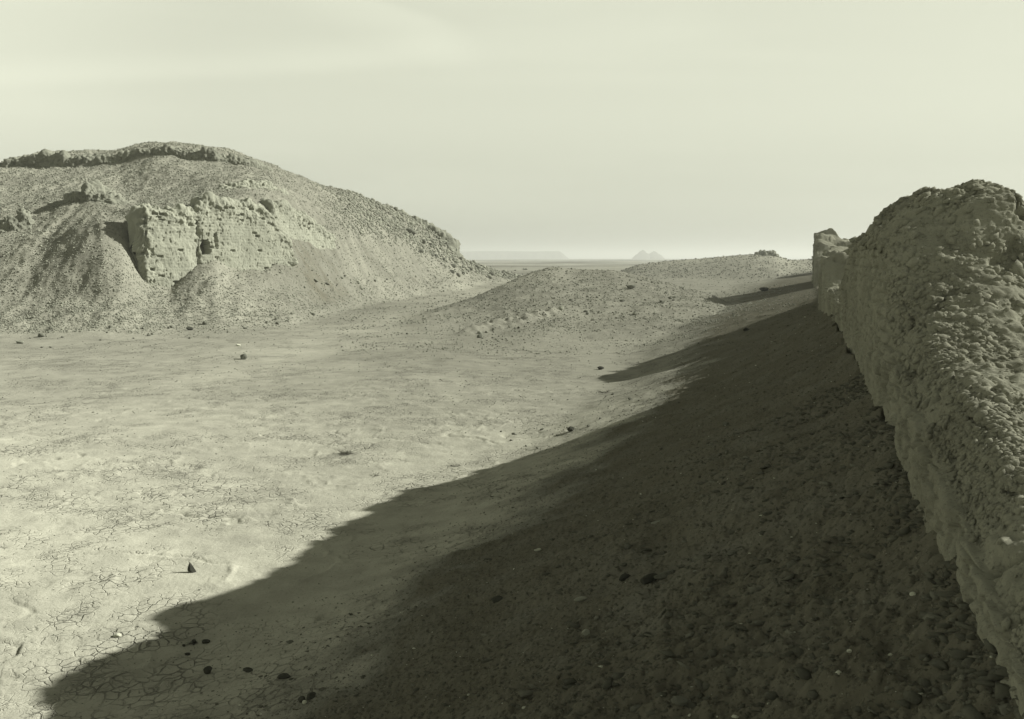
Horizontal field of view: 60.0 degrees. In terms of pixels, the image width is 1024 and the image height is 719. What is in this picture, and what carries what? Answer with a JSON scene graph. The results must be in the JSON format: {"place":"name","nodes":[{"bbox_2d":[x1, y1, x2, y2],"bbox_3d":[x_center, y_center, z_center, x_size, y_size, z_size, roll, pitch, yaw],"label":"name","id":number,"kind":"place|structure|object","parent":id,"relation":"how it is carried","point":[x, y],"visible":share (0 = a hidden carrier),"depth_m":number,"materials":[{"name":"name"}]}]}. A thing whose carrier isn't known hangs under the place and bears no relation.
{"place":"outdoors","nodes":[
{"label":"outdoors","id":0,"kind":"place"},
{"bbox_2d":[0,141,514,338],"bbox_3d":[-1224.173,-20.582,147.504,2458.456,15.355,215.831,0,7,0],"label":"hill","id":1,"kind":"structure","parent":0,"point":[322,272],"depth_m":59.20,"materials":[{"name":"beige soil"}]},
{"bbox_2d":[0,208,34,232],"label":"ruined wall","id":2,"kind":"structure","parent":1,"relation":"on","point":[22,219],"depth_m":57.00,"materials":[{"name":"beige stone"}]},
{"bbox_2d":[0,149,97,167],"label":"ruined wall","id":3,"kind":"structure","parent":1,"relation":"on","point":[48,158],"depth_m":78.42,"materials":[{"name":"beige stone"}]},
{"bbox_2d":[47,179,129,207],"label":"ruined wall","id":4,"kind":"structure","parent":1,"relation":"on","point":[95,190],"depth_m":60.29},
{"bbox_2d":[125,203,201,287],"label":"ruined wall","id":5,"kind":"structure","parent":1,"relation":"on","point":[164,240],"depth_m":55.06,"materials":[{"name":"beige brick"}]},
{"bbox_2d":[88,144,272,171],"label":"ruined wall","id":6,"kind":"structure","parent":1,"relation":"on","point":[202,154],"depth_m":77.57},
{"bbox_2d":[190,191,297,270],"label":"ruined wall","id":7,"kind":"structure","parent":1,"relation":"on","point":[244,234],"depth_m":59.45,"materials":[{"name":"beige brick"}]},
{"bbox_2d":[218,178,295,200],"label":"ruined wall","id":8,"kind":"structure","parent":1,"relation":"on","point":[248,183],"depth_m":68.42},
{"bbox_2d":[0,141,522,335],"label":"hill rubble","id":9,"kind":"object","parent":1,"relation":"on","point":[398,225],"visible":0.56,"depth_m":65.35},
{"bbox_2d":[260,198,335,249],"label":"ruined wall","id":10,"kind":"structure","parent":1,"relation":"on","point":[293,223],"depth_m":68.45,"materials":[{"name":"beige stone"}]},
{"bbox_2d":[413,215,461,255],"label":"ruined wall","id":11,"kind":"structure","parent":1,"relation":"on","point":[454,244],"depth_m":125.37,"materials":[{"name":"beige stone"}]},
{"bbox_2d":[0,273,1018,718],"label":"ground","id":12,"kind":"structure","parent":0,"point":[218,513],"depth_m":10.59,"materials":[{"name":"beige sand"}]},
{"bbox_2d":[182,638,197,646],"bbox_3d":[-3.206,2.812,8.846,0.132,0.056,0.129,0,7,0],"label":"crumbled brick","id":13,"kind":"object","parent":12,"relation":"on","point":[193,641],"visible":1,"depth_m":8.82,"materials":[{"name":"stone"}]},
{"bbox_2d":[187,562,195,572],"bbox_3d":[-3.933,2.558,10.887,0.096,0.132,0.074,3,7,25],"label":"stone","id":14,"kind":"object","parent":12,"relation":"on","point":[191,568],"visible":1,"depth_m":10.87,"materials":[{"name":"grey stone"}]},
{"bbox_2d":[202,639,209,643],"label":"stone","id":15,"kind":"object","parent":12,"relation":"on","point":[205,641],"visible":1,"depth_m":8.80,"materials":[{"name":"grey stone"}]},
{"bbox_2d":[203,666,211,673],"bbox_3d":[-2.762,2.833,8.072,0.072,0.075,0.066,5,8,35],"label":"stone","id":16,"kind":"object","parent":12,"relation":"on","point":[207,669],"visible":1,"depth_m":8.06,"materials":[{"name":"stone"}]},
{"bbox_2d":[240,353,246,359],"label":"stone","id":17,"kind":"object","parent":12,"relation":"on","point":[243,356],"visible":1,"depth_m":34.34,"materials":[{"name":"grey stone"}]},
{"bbox_2d":[243,667,252,671],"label":"stone","id":18,"kind":"object","parent":12,"relation":"on","point":[247,669],"visible":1,"depth_m":7.88,"materials":[{"name":"grey stone"}]},
{"bbox_2d":[277,673,290,678],"bbox_3d":[-1.911,2.651,7.426,0.120,0.051,0.084,0,7,0],"label":"stone","id":19,"kind":"object","parent":12,"relation":"on","point":[283,675],"visible":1,"depth_m":7.40,"materials":[{"name":"stone"}]},
{"bbox_2d":[298,696,304,702],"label":"stone","id":20,"kind":"object","parent":12,"relation":"on","point":[301,699],"visible":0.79,"depth_m":6.58,"materials":[{"name":"stone"}]},
{"bbox_2d":[307,692,315,699],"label":"stone","id":21,"kind":"object","parent":12,"relation":"on","point":[310,695],"visible":1,"depth_m":6.57,"materials":[{"name":"stone"}]},
{"bbox_2d":[336,449,353,454],"bbox_3d":[-3.389,1.844,18.099,0.458,0.196,0.413,5,8,38],"label":"dry tuft","id":22,"kind":"object","parent":12,"relation":"on","point":[344,453],"visible":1,"depth_m":18.07,"materials":[{"name":"beige plant"}]},
{"bbox_2d":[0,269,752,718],"bbox_3d":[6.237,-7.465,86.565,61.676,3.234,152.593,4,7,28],"label":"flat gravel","id":23,"kind":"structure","parent":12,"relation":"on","point":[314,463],"depth_m":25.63,"materials":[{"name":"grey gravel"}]},
{"bbox_2d":[491,596,502,602],"bbox_3d":[-0.118,1.965,7.252,0.111,0.060,0.081,0,7,0],"label":"stone","id":24,"kind":"object","parent":12,"relation":"on","point":[495,599],"visible":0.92,"depth_m":7.23,"materials":[{"name":"grey stone"}]},
{"bbox_2d":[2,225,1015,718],"bbox_3d":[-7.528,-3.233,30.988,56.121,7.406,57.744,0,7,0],"label":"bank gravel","id":25,"kind":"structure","parent":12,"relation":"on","point":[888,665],"depth_m":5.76,"materials":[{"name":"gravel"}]},
{"bbox_2d":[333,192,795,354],"bbox_3d":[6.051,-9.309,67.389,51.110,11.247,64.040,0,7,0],"label":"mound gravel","id":26,"kind":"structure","parent":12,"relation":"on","point":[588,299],"depth_m":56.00,"materials":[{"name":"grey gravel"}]},
{"bbox_2d":[567,426,573,431],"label":"stone","id":27,"kind":"object","parent":12,"relation":"on","point":[570,429],"visible":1,"depth_m":18.80,"materials":[{"name":"stone"}]},
{"bbox_2d":[574,596,586,600],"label":"stone","id":28,"kind":"object","parent":12,"relation":"on","point":[581,598],"visible":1,"depth_m":6.25,"materials":[{"name":"beige stone"}]},
{"bbox_2d":[582,629,589,635],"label":"stone","id":29,"kind":"object","parent":12,"relation":"on","point":[585,632],"visible":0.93,"depth_m":5.60,"materials":[{"name":"grey stone"}]},
{"bbox_2d":[619,573,630,580],"bbox_3d":[0.804,1.562,6.377,0.049,0.043,0.130,5,9,40],"label":"stone","id":30,"kind":"object","parent":12,"relation":"on","point":[624,576],"visible":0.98,"depth_m":6.35,"materials":[{"name":"stone"}]},
{"bbox_2d":[640,573,656,584],"bbox_3d":[0.947,1.492,6.078,0.073,0.058,0.195,6,9,44],"label":"stone","id":31,"kind":"object","parent":12,"relation":"on","point":[646,579],"visible":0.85,"depth_m":6.02,"materials":[{"name":"grey stone"}]},
{"bbox_2d":[654,570,674,578],"bbox_3d":[1.044,1.468,6.069,0.221,0.039,0.068,-5,9,-40],"label":"stone","id":32,"kind":"object","parent":12,"relation":"on","point":[662,575],"visible":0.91,"depth_m":6.03,"materials":[{"name":"grey stone"}]},
{"bbox_2d":[318,373,1023,718],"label":"fallen clods","id":33,"kind":"object","parent":12,"relation":"on","point":[963,659],"visible":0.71,"depth_m":4.52,"materials":[{"name":"beige soil"}]},
{"bbox_2d":[671,696,688,705],"bbox_3d":[0.720,1.467,3.809,0.077,0.034,0.052,0,7,0],"label":"stone","id":34,"kind":"object","parent":12,"relation":"on","point":[679,700],"visible":1,"depth_m":3.80,"materials":[{"name":"grey stone"}]},
{"bbox_2d":[759,287,768,291],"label":"stone","id":35,"kind":"object","parent":12,"relation":"on","point":[762,289],"visible":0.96,"depth_m":81.26,"materials":[{"name":"stone"}]},
{"bbox_2d":[811,228,850,287],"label":"mudbrick wall","id":36,"kind":"structure","parent":12,"relation":"on","point":[828,238],"depth_m":63.38,"materials":[{"name":"beige brick"}]},
{"bbox_2d":[818,246,848,320],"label":"mudbrick wall","id":37,"kind":"structure","parent":12,"relation":"on","point":[833,260],"depth_m":28.02,"materials":[{"name":"beige brick"}]},
{"bbox_2d":[832,179,1023,718],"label":"mudbrick wall","id":38,"kind":"structure","parent":12,"relation":"on","point":[928,310],"depth_m":5.99,"materials":[{"name":"beige brick"}]},
{"bbox_2d":[0,0,1023,258],"label":"sky","id":39,"kind":"structure","parent":0,"point":[584,129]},
{"bbox_2d":[460,251,568,258],"bbox_3d":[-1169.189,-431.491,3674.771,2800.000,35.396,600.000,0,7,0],"label":"plateau","id":40,"kind":"structure","parent":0,"point":[513,255],"depth_m":3437.44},
{"bbox_2d":[390,267,749,350],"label":"mound","id":41,"kind":"object","parent":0,"point":[602,336],"visible":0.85,"depth_m":52.13,"materials":[{"name":"beige sand"}]},
{"bbox_2d":[466,258,811,274],"bbox_3d":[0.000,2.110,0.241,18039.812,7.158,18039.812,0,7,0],"label":"desert plain","id":42,"kind":"structure","parent":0,"point":[533,265],"depth_m":669.03,"materials":[{"name":"beige sand"}]},
{"bbox_2d":[632,250,664,258],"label":"twin hills","id":43,"kind":"structure","parent":0,"point":[642,254],"depth_m":2853.45,"materials":[{"name":"grey stone"}]},
{"bbox_2d":[621,254,812,280],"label":"distant rise","id":44,"kind":"structure","parent":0,"point":[744,262],"depth_m":168.34,"materials":[{"name":"beige sand"}]},
{"bbox_2d":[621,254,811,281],"bbox_3d":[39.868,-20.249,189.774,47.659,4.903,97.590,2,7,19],"label":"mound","id":45,"kind":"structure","parent":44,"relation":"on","point":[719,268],"depth_m":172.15,"materials":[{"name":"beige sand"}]},
{"bbox_2d":[754,250,778,256],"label":"ruined wall","id":46,"kind":"structure","parent":44,"relation":"on","point":[767,253],"depth_m":189.23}
]}

